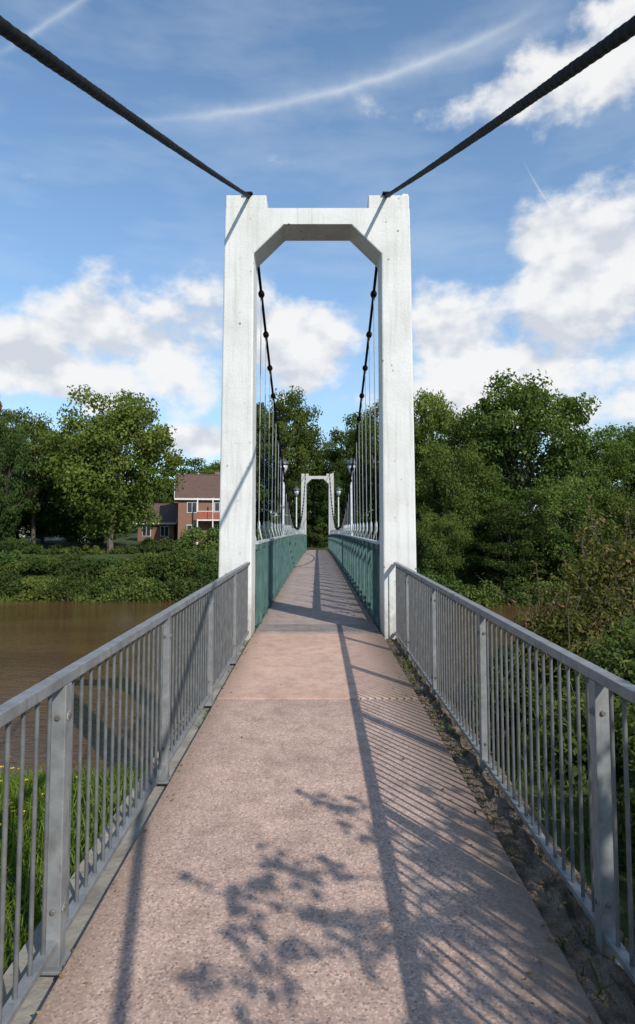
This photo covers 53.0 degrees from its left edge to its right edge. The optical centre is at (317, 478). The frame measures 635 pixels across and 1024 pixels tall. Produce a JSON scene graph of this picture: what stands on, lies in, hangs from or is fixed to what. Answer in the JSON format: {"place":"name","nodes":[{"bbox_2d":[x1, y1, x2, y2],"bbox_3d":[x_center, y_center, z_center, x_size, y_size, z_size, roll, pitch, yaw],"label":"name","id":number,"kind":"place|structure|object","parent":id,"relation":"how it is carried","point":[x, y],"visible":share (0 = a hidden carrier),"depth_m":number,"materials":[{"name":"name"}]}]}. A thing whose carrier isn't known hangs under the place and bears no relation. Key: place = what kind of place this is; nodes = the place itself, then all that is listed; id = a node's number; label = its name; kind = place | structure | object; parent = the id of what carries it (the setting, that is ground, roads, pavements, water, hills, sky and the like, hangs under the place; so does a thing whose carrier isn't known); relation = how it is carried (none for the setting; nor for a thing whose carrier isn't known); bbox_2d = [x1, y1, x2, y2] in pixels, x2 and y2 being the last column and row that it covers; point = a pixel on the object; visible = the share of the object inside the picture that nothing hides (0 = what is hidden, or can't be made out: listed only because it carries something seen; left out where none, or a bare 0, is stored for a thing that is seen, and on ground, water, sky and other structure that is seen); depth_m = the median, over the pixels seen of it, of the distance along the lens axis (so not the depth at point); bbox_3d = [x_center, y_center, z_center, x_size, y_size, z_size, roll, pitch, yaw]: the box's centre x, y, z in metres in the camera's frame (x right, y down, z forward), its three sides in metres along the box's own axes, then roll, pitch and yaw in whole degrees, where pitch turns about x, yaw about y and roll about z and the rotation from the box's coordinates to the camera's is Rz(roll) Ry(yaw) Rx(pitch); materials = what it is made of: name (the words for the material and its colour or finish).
{"place":"outdoors","nodes":[
{"label":"outdoors","id":0,"kind":"place"},
{"bbox_2d":[0,598,615,779],"bbox_3d":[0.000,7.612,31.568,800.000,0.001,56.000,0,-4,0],"label":"river","id":1,"kind":"structure","parent":0,"point":[42,640],"depth_m":26.34,"materials":[{"name":"liquid"}]},
{"bbox_2d":[32,634,602,1023],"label":"path","id":2,"kind":"structure","parent":0,"point":[369,889],"depth_m":3.01,"materials":[{"name":"pink concrete"}]},
{"bbox_2d":[36,621,629,1023],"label":"fallen leaves","id":3,"kind":"object","parent":2,"relation":"on","point":[589,1019],"visible":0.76,"depth_m":2.87,"materials":[{"name":"brown plant"}]},
{"bbox_2d":[0,516,634,974],"bbox_3d":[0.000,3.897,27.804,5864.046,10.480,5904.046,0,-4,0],"label":"ground","id":4,"kind":"structure","parent":0,"point":[472,576],"depth_m":4.35,"materials":[{"name":"green plant"}]},
{"bbox_2d":[0,401,14,512],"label":"deciduous tree","id":5,"kind":"object","parent":4,"relation":"on","point":[5,419],"visible":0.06,"depth_m":66.50,"materials":[{"name":"green plant"}]},
{"bbox_2d":[0,409,37,552],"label":"deciduous tree","id":6,"kind":"object","parent":4,"relation":"on","point":[10,511],"visible":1,"depth_m":57.32,"materials":[{"name":"green plant"}]},
{"bbox_2d":[0,503,40,539],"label":"deciduous tree","id":7,"kind":"object","parent":4,"relation":"on","point":[23,522],"visible":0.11,"depth_m":69.65,"materials":[{"name":"green plant"}]},
{"bbox_2d":[0,550,42,570],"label":"riverside shrub","id":8,"kind":"object","parent":4,"relation":"on","point":[7,558],"visible":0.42,"depth_m":49.05,"materials":[{"name":"green plant"}]},
{"bbox_2d":[0,571,42,599],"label":"riverside shrub","id":9,"kind":"object","parent":4,"relation":"on","point":[12,582],"visible":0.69,"depth_m":44.54,"materials":[{"name":"green plant"}]},
{"bbox_2d":[0,537,42,553],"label":"riverside shrub","id":10,"kind":"object","parent":4,"relation":"on","point":[13,544],"visible":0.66,"depth_m":56.37,"materials":[{"name":"green plant"}]},
{"bbox_2d":[0,556,64,574],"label":"riverside shrub","id":11,"kind":"object","parent":4,"relation":"on","point":[21,565],"visible":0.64,"depth_m":47.58,"materials":[{"name":"green plant"}]},
{"bbox_2d":[0,406,73,544],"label":"deciduous tree","id":12,"kind":"object","parent":4,"relation":"on","point":[29,426],"visible":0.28,"depth_m":61.42,"materials":[{"name":"green plant"}]},
{"bbox_2d":[14,576,71,601],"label":"riverside shrub","id":13,"kind":"object","parent":4,"relation":"on","point":[32,591],"visible":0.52,"depth_m":44.20,"materials":[{"name":"green plant"}]},
{"bbox_2d":[15,544,74,554],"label":"riverside shrub","id":14,"kind":"object","parent":4,"relation":"on","point":[51,549],"visible":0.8,"depth_m":54.88,"materials":[{"name":"green plant"}]},
{"bbox_2d":[14,484,78,542],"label":"deciduous tree","id":15,"kind":"object","parent":4,"relation":"on","point":[41,532],"visible":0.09,"depth_m":73.27,"materials":[{"name":"green plant"}]},
{"bbox_2d":[0,756,92,857],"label":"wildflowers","id":16,"kind":"object","parent":4,"relation":"on","point":[13,810],"visible":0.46,"depth_m":4.04,"materials":[{"name":"green plant"}]},
{"bbox_2d":[23,553,90,572],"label":"riverside shrub","id":17,"kind":"object","parent":4,"relation":"on","point":[42,566],"visible":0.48,"depth_m":48.18,"materials":[{"name":"green plant"}]},
{"bbox_2d":[20,470,106,545],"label":"deciduous tree","id":18,"kind":"object","parent":4,"relation":"on","point":[49,519],"visible":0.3,"depth_m":63.62,"materials":[{"name":"green plant"}]},
{"bbox_2d":[32,571,95,601],"bbox_3d":[-18.035,7.908,45.216,4.756,2.717,4.302,2,-4,-24],"label":"riverside shrub","id":19,"kind":"object","parent":4,"relation":"on","point":[62,590],"visible":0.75,"depth_m":44.40,"materials":[{"name":"green plant"}]},
{"bbox_2d":[30,526,99,539],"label":"walls","id":20,"kind":"structure","parent":4,"relation":"on","point":[54,538],"depth_m":80.25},
{"bbox_2d":[0,759,153,975],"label":"grass verge","id":21,"kind":"object","parent":4,"relation":"on","point":[13,797],"depth_m":3.79,"materials":[{"name":"green plant"}]},
{"bbox_2d":[48,555,117,583],"bbox_3d":[-18.010,6.921,48.499,5.400,2.455,4.001,0,-4,0],"label":"riverside shrub","id":22,"kind":"object","parent":4,"relation":"on","point":[79,566],"visible":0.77,"depth_m":47.81,"materials":[{"name":"green plant"}]},
{"bbox_2d":[59,545,116,554],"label":"riverside shrub","id":23,"kind":"object","parent":4,"relation":"on","point":[94,550],"visible":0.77,"depth_m":54.94,"materials":[{"name":"green plant"}]},
{"bbox_2d":[62,578,119,601],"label":"riverside shrub","id":24,"kind":"object","parent":4,"relation":"on","point":[109,595],"visible":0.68,"depth_m":44.13,"materials":[{"name":"green plant"}]},
{"bbox_2d":[78,509,134,544],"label":"deciduous tree","id":25,"kind":"object","parent":4,"relation":"on","point":[102,539],"visible":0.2,"depth_m":69.05,"materials":[{"name":"green plant"}]},
{"bbox_2d":[27,384,190,552],"bbox_3d":[-18.611,-0.495,57.343,13.370,15.593,13.598,0,-4,6],"label":"deciduous tree","id":26,"kind":"object","parent":4,"relation":"on","point":[95,464],"visible":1,"depth_m":54.94,"materials":[{"name":"green plant"}]},
{"bbox_2d":[82,556,139,576],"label":"riverside shrub","id":27,"kind":"object","parent":4,"relation":"on","point":[108,562],"visible":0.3,"depth_m":48.94,"materials":[{"name":"green plant"}]},
{"bbox_2d":[94,574,146,601],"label":"riverside shrub","id":28,"kind":"object","parent":4,"relation":"on","point":[117,583],"visible":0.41,"depth_m":44.87,"materials":[{"name":"green plant"}]},
{"bbox_2d":[2,640,248,1023],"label":"abutment wall","id":29,"kind":"structure","parent":4,"relation":"on","point":[36,998],"depth_m":3.16,"materials":[{"name":"concrete"}]},
{"bbox_2d":[0,562,249,1023],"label":"steel railing","id":30,"kind":"object","parent":29,"relation":"on","point":[224,605],"visible":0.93,"depth_m":3.02,"materials":[{"name":"grey metal"}]},
{"bbox_2d":[173,640,248,736],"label":"verge weeds","id":31,"kind":"object","parent":29,"relation":"on","point":[223,675],"visible":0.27,"depth_m":6.11,"materials":[{"name":"green plant"}]},
{"bbox_2d":[97,561,158,582],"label":"riverside shrub","id":32,"kind":"object","parent":4,"relation":"on","point":[129,569],"visible":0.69,"depth_m":47.42,"materials":[{"name":"green plant"}]},
{"bbox_2d":[0,575,255,601],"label":"bank grass","id":33,"kind":"structure","parent":4,"relation":"on","point":[7,597],"depth_m":44.20,"materials":[{"name":"green plant"}]},
{"bbox_2d":[112,543,162,553],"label":"riverside shrub","id":34,"kind":"object","parent":4,"relation":"on","point":[130,549],"visible":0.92,"depth_m":55.72,"materials":[{"name":"green plant"}]},
{"bbox_2d":[114,577,174,601],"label":"riverside shrub","id":35,"kind":"object","parent":4,"relation":"on","point":[140,582],"visible":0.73,"depth_m":44.11,"materials":[{"name":"green plant"}]},
{"bbox_2d":[119,552,171,569],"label":"riverside shrub","id":36,"kind":"object","parent":4,"relation":"on","point":[143,559],"visible":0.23,"depth_m":49.08,"materials":[{"name":"green plant"}]},
{"bbox_2d":[120,478,174,524],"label":"deciduous tree","id":37,"kind":"object","parent":4,"relation":"on","point":[167,498],"visible":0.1,"depth_m":101.49,"materials":[{"name":"green plant"}]},
{"bbox_2d":[136,537,176,551],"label":"riverside shrub","id":38,"kind":"object","parent":4,"relation":"on","point":[163,543],"visible":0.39,"depth_m":59.27,"materials":[{"name":"green plant"}]},
{"bbox_2d":[137,523,177,541],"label":"walls","id":39,"kind":"structure","parent":4,"relation":"on","point":[155,534],"depth_m":77.76,"materials":[{"name":"brick"}]},
{"bbox_2d":[134,502,177,523],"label":"roof","id":40,"kind":"structure","parent":39,"relation":"on","point":[168,512],"depth_m":79.15,"materials":[{"name":"ceramic"}]},
{"bbox_2d":[142,526,177,535],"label":"windows","id":41,"kind":"structure","parent":39,"relation":"attached to","point":[164,530],"depth_m":77.63,"materials":[{"name":"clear glass"}]},
{"bbox_2d":[128,553,192,582],"bbox_3d":[-11.772,6.769,48.383,4.769,2.467,4.115,-3,-5,36],"label":"riverside shrub","id":42,"kind":"object","parent":4,"relation":"on","point":[151,566],"visible":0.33,"depth_m":47.67,"materials":[{"name":"green plant"}]},
{"bbox_2d":[149,575,203,601],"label":"riverside shrub","id":43,"kind":"object","parent":4,"relation":"on","point":[171,584],"visible":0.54,"depth_m":44.27,"materials":[{"name":"green plant"}]},
{"bbox_2d":[146,539,218,580],"bbox_3d":[-9.959,6.283,48.579,5.371,3.580,4.950,-3,-5,40],"label":"riverside shrub","id":44,"kind":"object","parent":4,"relation":"on","point":[189,561],"visible":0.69,"depth_m":47.36,"materials":[{"name":"green plant"}]},
{"bbox_2d":[157,458,219,502],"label":"deciduous tree","id":45,"kind":"object","parent":4,"relation":"on","point":[191,464],"visible":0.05,"depth_m":111.34,"materials":[{"name":"green plant"}]},
{"bbox_2d":[170,576,216,598],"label":"riverside shrub","id":46,"kind":"object","parent":4,"relation":"on","point":[205,582],"visible":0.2,"depth_m":44.81,"materials":[{"name":"green plant"}]},
{"bbox_2d":[175,525,218,555],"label":"riverside shrub","id":47,"kind":"object","parent":4,"relation":"on","point":[207,541],"visible":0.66,"depth_m":53.00,"materials":[{"name":"green plant"}]},
{"bbox_2d":[178,500,219,543],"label":"walls","id":48,"kind":"structure","parent":4,"relation":"on","point":[185,518],"depth_m":72.88,"materials":[{"name":"brick"}]},
{"bbox_2d":[174,472,219,501],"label":"roof","id":49,"kind":"structure","parent":48,"relation":"on","point":[202,486],"depth_m":74.68,"materials":[{"name":"tile"}]},
{"bbox_2d":[187,502,219,534],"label":"windows","id":50,"kind":"structure","parent":48,"relation":"attached to","point":[191,507],"depth_m":72.87,"materials":[{"name":"clear glass"}]},
{"bbox_2d":[197,498,219,543],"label":"balcony","id":51,"kind":"structure","parent":48,"relation":"attached to","point":[202,517],"depth_m":71.81,"materials":[{"name":"white wood"}]},
{"bbox_2d":[185,552,218,583],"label":"riverside shrub","id":52,"kind":"object","parent":4,"relation":"on","point":[208,570],"visible":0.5,"depth_m":46.38,"materials":[{"name":"green plant"}]},
{"bbox_2d":[191,460,260,494],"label":"deciduous tree","id":53,"kind":"object","parent":4,"relation":"on","point":[212,468],"visible":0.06,"depth_m":98.87,"materials":[{"name":"green plant"}]},
{"bbox_2d":[255,524,280,552],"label":"riverside shrub","id":54,"kind":"object","parent":4,"relation":"on","point":[256,532],"visible":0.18,"depth_m":57.33,"materials":[{"name":"green plant"}]},
{"bbox_2d":[256,420,285,529],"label":"deciduous tree","id":55,"kind":"object","parent":4,"relation":"on","point":[262,516],"visible":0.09,"depth_m":85.68,"materials":[{"name":"green plant"}]},
{"bbox_2d":[256,385,326,531],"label":"deciduous tree","id":56,"kind":"object","parent":4,"relation":"on","point":[297,449],"visible":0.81,"depth_m":73.06,"materials":[{"name":"green plant"}]},
{"bbox_2d":[277,471,314,533],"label":"deciduous tree","id":57,"kind":"object","parent":4,"relation":"on","point":[289,483],"visible":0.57,"depth_m":71.23,"materials":[{"name":"green plant"}]},
{"bbox_2d":[299,524,327,547],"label":"riverside shrub","id":58,"kind":"object","parent":4,"relation":"on","point":[316,536],"visible":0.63,"depth_m":65.40,"materials":[{"name":"green plant"}]},
{"bbox_2d":[288,437,342,532],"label":"deciduous tree","id":59,"kind":"object","parent":4,"relation":"on","point":[315,489],"visible":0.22,"depth_m":89.50,"materials":[{"name":"green plant"}]},
{"bbox_2d":[0,15,634,639],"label":"suspension bridge","id":60,"kind":"structure","parent":4,"relation":"on","point":[344,583],"depth_m":9.95,"materials":[{"name":"white paint"}]},
{"bbox_2d":[279,458,288,534],"bbox_3d":[-1.270,1.402,23.759,0.429,4.390,0.440,0,-4,0],"label":"street lamp","id":61,"kind":"object","parent":60,"relation":"on","point":[285,464],"visible":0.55,"depth_m":23.77,"materials":[{"name":"white metal"}]},
{"bbox_2d":[293,486,299,533],"bbox_3d":[-1.270,2.635,38.410,0.429,4.390,0.440,0,-4,0],"label":"street lamp","id":62,"kind":"object","parent":60,"relation":"on","point":[296,489],"visible":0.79,"depth_m":38.42,"materials":[{"name":"white metal"}]},
{"bbox_2d":[335,486,341,533],"bbox_3d":[1.270,2.635,38.410,0.429,4.390,0.440,0,-4,0],"label":"street lamp","id":63,"kind":"object","parent":60,"relation":"on","point":[338,489],"visible":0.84,"depth_m":38.42,"materials":[{"name":"white metal"}]},
{"bbox_2d":[346,458,355,534],"bbox_3d":[1.270,1.402,23.759,0.429,4.390,0.440,0,-4,0],"label":"street lamp","id":64,"kind":"object","parent":60,"relation":"on","point":[349,464],"visible":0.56,"depth_m":23.77,"materials":[{"name":"white metal"}]},
{"bbox_2d":[298,500,348,543],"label":"riverside shrub","id":65,"kind":"object","parent":4,"relation":"on","point":[312,522],"visible":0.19,"depth_m":73.30,"materials":[{"name":"green plant"}]},
{"bbox_2d":[312,523,335,546],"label":"riverside shrub","id":66,"kind":"object","parent":4,"relation":"on","point":[325,526],"visible":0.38,"depth_m":67.46,"materials":[{"name":"green plant"}]},
{"bbox_2d":[315,471,349,533],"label":"deciduous tree","id":67,"kind":"object","parent":4,"relation":"on","point":[323,507],"visible":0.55,"depth_m":69.36,"materials":[{"name":"green plant"}]},
{"bbox_2d":[321,412,377,529],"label":"deciduous tree","id":68,"kind":"object","parent":4,"relation":"on","point":[336,455],"visible":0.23,"depth_m":83.64,"materials":[{"name":"green plant"}]},
{"bbox_2d":[340,399,379,532],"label":"deciduous tree","id":69,"kind":"object","parent":4,"relation":"on","point":[371,424],"visible":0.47,"depth_m":70.96,"materials":[{"name":"green plant"}]},
{"bbox_2d":[353,526,379,552],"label":"riverside shrub","id":70,"kind":"object","parent":4,"relation":"on","point":[373,529],"visible":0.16,"depth_m":55.38,"materials":[{"name":"green plant"}]},
{"bbox_2d":[116,481,623,529],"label":"tree line","id":71,"kind":"object","parent":4,"relation":"on","point":[273,521],"depth_m":122.68,"materials":[{"name":"green plant"}]},
{"bbox_2d":[415,472,440,550],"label":"deciduous tree","id":72,"kind":"object","parent":4,"relation":"on","point":[418,500],"visible":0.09,"depth_m":52.72,"materials":[{"name":"green plant"}]},
{"bbox_2d":[417,564,463,604],"bbox_3d":[7.789,7.686,43.483,4.852,3.614,4.238,0,-4,0],"label":"riverside shrub","id":73,"kind":"object","parent":4,"relation":"on","point":[436,578],"visible":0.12,"depth_m":43.16,"materials":[{"name":"green plant"}]},
{"bbox_2d":[416,511,477,584],"bbox_3d":[9.156,5.370,46.827,5.089,6.105,5.211,2,-4,-24],"label":"bush","id":74,"kind":"object","parent":4,"relation":"on","point":[442,560],"visible":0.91,"depth_m":45.92,"materials":[{"name":"green plant"}]},
{"bbox_2d":[413,387,483,520],"bbox_3d":[11.542,-0.769,62.142,10.219,16.827,10.394,2,-4,-28],"label":"deciduous tree","id":75,"kind":"object","parent":4,"relation":"on","point":[436,418],"visible":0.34,"depth_m":59.91,"materials":[{"name":"green plant"}]},
{"bbox_2d":[415,438,503,572],"bbox_3d":[10.940,2.264,50.067,7.392,10.989,7.219,-4,-5,44],"label":"deciduous tree","id":76,"kind":"object","parent":4,"relation":"on","point":[453,481],"visible":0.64,"depth_m":48.75,"materials":[{"name":"green plant"}]},
{"bbox_2d":[445,669,478,717],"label":"riverside shrub","id":77,"kind":"object","parent":4,"relation":"on","point":[464,691],"visible":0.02,"depth_m":9.34,"materials":[{"name":"green plant"}]},
{"bbox_2d":[444,580,504,606],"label":"riverside shrub","id":78,"kind":"object","parent":4,"relation":"on","point":[471,595],"visible":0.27,"depth_m":42.01,"materials":[{"name":"green plant"}]},
{"bbox_2d":[431,488,521,571],"bbox_3d":[12.551,4.131,49.803,6.617,6.793,6.776,-3,-5,41],"label":"deciduous tree","id":79,"kind":"object","parent":4,"relation":"on","point":[493,509],"visible":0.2,"depth_m":48.44,"materials":[{"name":"green plant"}]},
{"bbox_2d":[468,710,500,755],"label":"riverside shrub","id":80,"kind":"object","parent":4,"relation":"on","point":[491,740],"visible":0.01,"depth_m":7.63,"materials":[{"name":"green plant"}]},
{"bbox_2d":[451,416,523,527],"bbox_3d":[16.240,0.503,60.201,8.179,13.778,8.199,0,-4,7],"label":"deciduous tree","id":81,"kind":"object","parent":4,"relation":"on","point":[487,456],"visible":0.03,"depth_m":58.69,"materials":[{"name":"green plant"}]},
{"bbox_2d":[386,638,634,1023],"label":"soil verge","id":82,"kind":"structure","parent":4,"relation":"on","point":[497,803],"depth_m":3.13,"materials":[{"name":"soil"}]},
{"bbox_2d":[388,640,627,996],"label":"verge weeds","id":83,"kind":"object","parent":82,"relation":"on","point":[583,941],"visible":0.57,"depth_m":4.14,"materials":[{"name":"green plant"}]},
{"bbox_2d":[393,562,634,983],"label":"steel railing","id":84,"kind":"object","parent":82,"relation":"on","point":[419,598],"visible":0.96,"depth_m":3.37,"materials":[{"name":"grey metal"}]},
{"bbox_2d":[467,500,555,594],"bbox_3d":[13.700,5.184,45.665,5.762,7.288,5.748,1,-4,-12],"label":"deciduous tree","id":85,"kind":"object","parent":4,"relation":"on","point":[498,551],"visible":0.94,"depth_m":44.56,"materials":[{"name":"green plant"}]},
{"bbox_2d":[478,573,558,606],"bbox_3d":[13.370,8.220,43.368,5.641,3.440,4.980,2,-4,-26],"label":"riverside shrub","id":86,"kind":"object","parent":4,"relation":"on","point":[513,591],"visible":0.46,"depth_m":42.70,"materials":[{"name":"green plant"}]},
{"bbox_2d":[458,624,591,748],"bbox_3d":[1.961,2.023,6.218,1.137,1.230,1.155,2,-4,-25],"label":"riverside shrub","id":87,"kind":"object","parent":4,"relation":"on","point":[547,687],"visible":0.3,"depth_m":6.11,"materials":[{"name":"green plant"}]},
{"bbox_2d":[455,368,607,556],"bbox_3d":[17.342,-1.028,53.794,11.691,16.643,11.621,0,-4,5],"label":"deciduous tree","id":88,"kind":"object","parent":4,"relation":"on","point":[531,420],"visible":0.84,"depth_m":51.31,"materials":[{"name":"green plant"}]},
{"bbox_2d":[520,575,570,605],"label":"riverside shrub","id":89,"kind":"object","parent":4,"relation":"on","point":[540,582],"visible":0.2,"depth_m":42.46,"materials":[{"name":"green plant"}]},
{"bbox_2d":[477,560,633,688],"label":"riverside shrub","id":90,"kind":"object","parent":4,"relation":"on","point":[553,631],"visible":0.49,"depth_m":7.89,"materials":[{"name":"green plant"}]},
{"bbox_2d":[489,645,634,932],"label":"grass verge","id":91,"kind":"object","parent":4,"relation":"on","point":[577,814],"depth_m":4.52,"materials":[{"name":"green plant"}]},
{"bbox_2d":[501,474,625,581],"bbox_3d":[17.989,4.073,46.735,8.686,8.840,8.482,-1,-4,18],"label":"deciduous tree","id":92,"kind":"object","parent":4,"relation":"on","point":[551,502],"visible":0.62,"depth_m":44.99,"materials":[{"name":"green plant"}]},
{"bbox_2d":[525,657,634,789],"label":"riverside shrub","id":93,"kind":"object","parent":4,"relation":"on","point":[618,734],"visible":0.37,"depth_m":4.71,"materials":[{"name":"green plant"}]},
{"bbox_2d":[528,494,634,640],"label":"riverside shrub","id":94,"kind":"object","parent":4,"relation":"on","point":[606,571],"visible":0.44,"depth_m":8.76,"materials":[{"name":"green plant"}]},
{"bbox_2d":[541,422,634,536],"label":"deciduous tree","id":95,"kind":"object","parent":4,"relation":"on","point":[606,468],"visible":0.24,"depth_m":53.90,"materials":[{"name":"green plant"}]},
{"bbox_2d":[550,520,634,580],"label":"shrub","id":96,"kind":"object","parent":4,"relation":"on","point":[587,535],"visible":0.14,"depth_m":43.67,"materials":[{"name":"green plant"}]},
{"bbox_2d":[553,575,634,723],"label":"riverside shrub","id":97,"kind":"object","parent":4,"relation":"on","point":[625,669],"visible":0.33,"depth_m":6.14,"materials":[{"name":"green plant"}]},
{"bbox_2d":[563,491,634,582],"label":"deciduous tree","id":98,"kind":"object","parent":4,"relation":"on","point":[620,509],"visible":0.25,"depth_m":44.08,"materials":[{"name":"green plant"}]},
{"bbox_2d":[587,711,634,877],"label":"riverside shrub","id":99,"kind":"object","parent":4,"relation":"on","point":[621,831],"visible":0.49,"depth_m":3.40,"materials":[{"name":"green plant"}]},
{"bbox_2d":[600,422,634,499],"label":"deciduous tree","id":100,"kind":"object","parent":4,"relation":"on","point":[629,435],"visible":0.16,"depth_m":59.80,"materials":[{"name":"green plant"}]},
{"bbox_2d":[0,0,634,515],"label":"sky","id":101,"kind":"structure","parent":0,"point":[112,240],"materials":[{"name":"blue"}]}
]}

